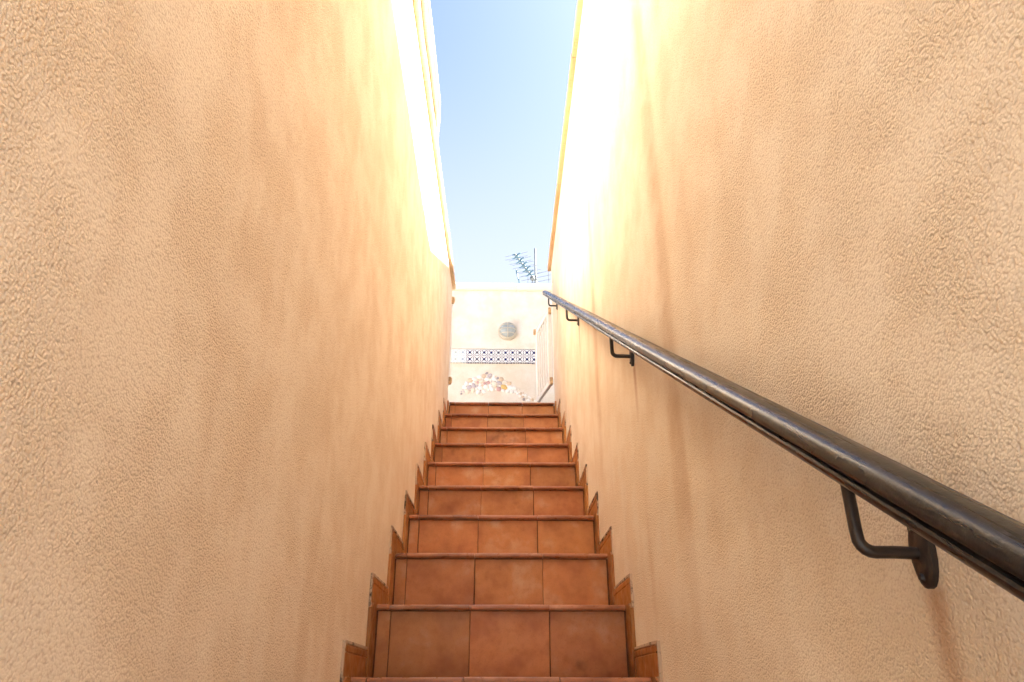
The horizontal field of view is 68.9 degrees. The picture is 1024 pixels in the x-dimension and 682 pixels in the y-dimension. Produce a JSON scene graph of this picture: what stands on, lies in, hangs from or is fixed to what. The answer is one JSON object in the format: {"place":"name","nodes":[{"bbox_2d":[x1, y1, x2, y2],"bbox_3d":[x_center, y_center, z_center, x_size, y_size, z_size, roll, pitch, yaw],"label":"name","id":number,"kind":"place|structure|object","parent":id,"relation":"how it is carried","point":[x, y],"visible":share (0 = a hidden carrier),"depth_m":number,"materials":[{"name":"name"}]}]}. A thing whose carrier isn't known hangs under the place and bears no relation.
{"place":"outdoors","nodes":[
{"label":"outdoors","id":0,"kind":"place"},
{"bbox_2d":[448,283,554,404],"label":"terrace wall","id":1,"kind":"structure","parent":0,"point":[488,364],"depth_m":7.61,"materials":[{"name":"white paint"}]},
{"bbox_2d":[498,322,516,340],"bbox_3d":[-0.043,-0.116,7.620,0.200,0.200,0.106,0,-25,-1],"label":"wall lamp","id":2,"kind":"object","parent":1,"relation":"attached to","point":[507,331],"visible":1,"depth_m":7.59,"materials":[{"name":"white glass"}]},
{"bbox_2d":[430,0,576,289],"label":"sky","id":3,"kind":"structure","parent":0,"point":[503,66],"materials":[{"name":"blue"}]},
{"bbox_2d":[505,248,549,283],"bbox_3d":[0.308,0.546,10.983,0.596,4.765,1.070,-7,-26,14],"label":"television antenna","id":4,"kind":"object","parent":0,"point":[533,277],"visible":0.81,"depth_m":11.75,"materials":[{"name":"grey metal"}]},
{"bbox_3d":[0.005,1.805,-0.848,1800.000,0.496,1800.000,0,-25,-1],"label":"ground","id":5,"kind":"structure","parent":0,"visible":0},
{"bbox_2d":[0,0,455,681],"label":"stucco wall","id":6,"kind":"structure","parent":5,"relation":"on","point":[226,276],"depth_m":0.94,"materials":[{"name":"beige paint"}]},
{"bbox_2d":[448,297,454,384],"bbox_3d":[-0.562,0.043,5.458,0.398,0.685,0.060,-23,-34,40],"label":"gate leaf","id":7,"kind":"object","parent":6,"relation":"attached to","point":[449,377],"visible":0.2,"depth_m":5.34,"materials":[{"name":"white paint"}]},
{"bbox_2d":[340,398,662,681],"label":"staircase","id":8,"kind":"structure","parent":5,"relation":"on","point":[501,567],"depth_m":2.53,"materials":[{"name":"brown tile"}]},
{"bbox_2d":[547,0,1023,681],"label":"stucco wall","id":9,"kind":"structure","parent":5,"relation":"on","point":[813,210],"depth_m":0.96,"materials":[{"name":"beige paint"}]},
{"bbox_2d":[533,307,552,402],"bbox_3d":[0.242,0.108,5.632,0.060,0.615,0.414,5,-26,-11],"label":"gate leaf","id":10,"kind":"object","parent":9,"relation":"attached to","point":[542,364],"visible":1,"depth_m":5.61,"materials":[{"name":"white paint"}]},
{"bbox_2d":[542,290,1023,601],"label":"handrail","id":11,"kind":"object","parent":9,"relation":"attached to","point":[987,542],"visible":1,"depth_m":0.64,"materials":[{"name":"metal"}]}
]}

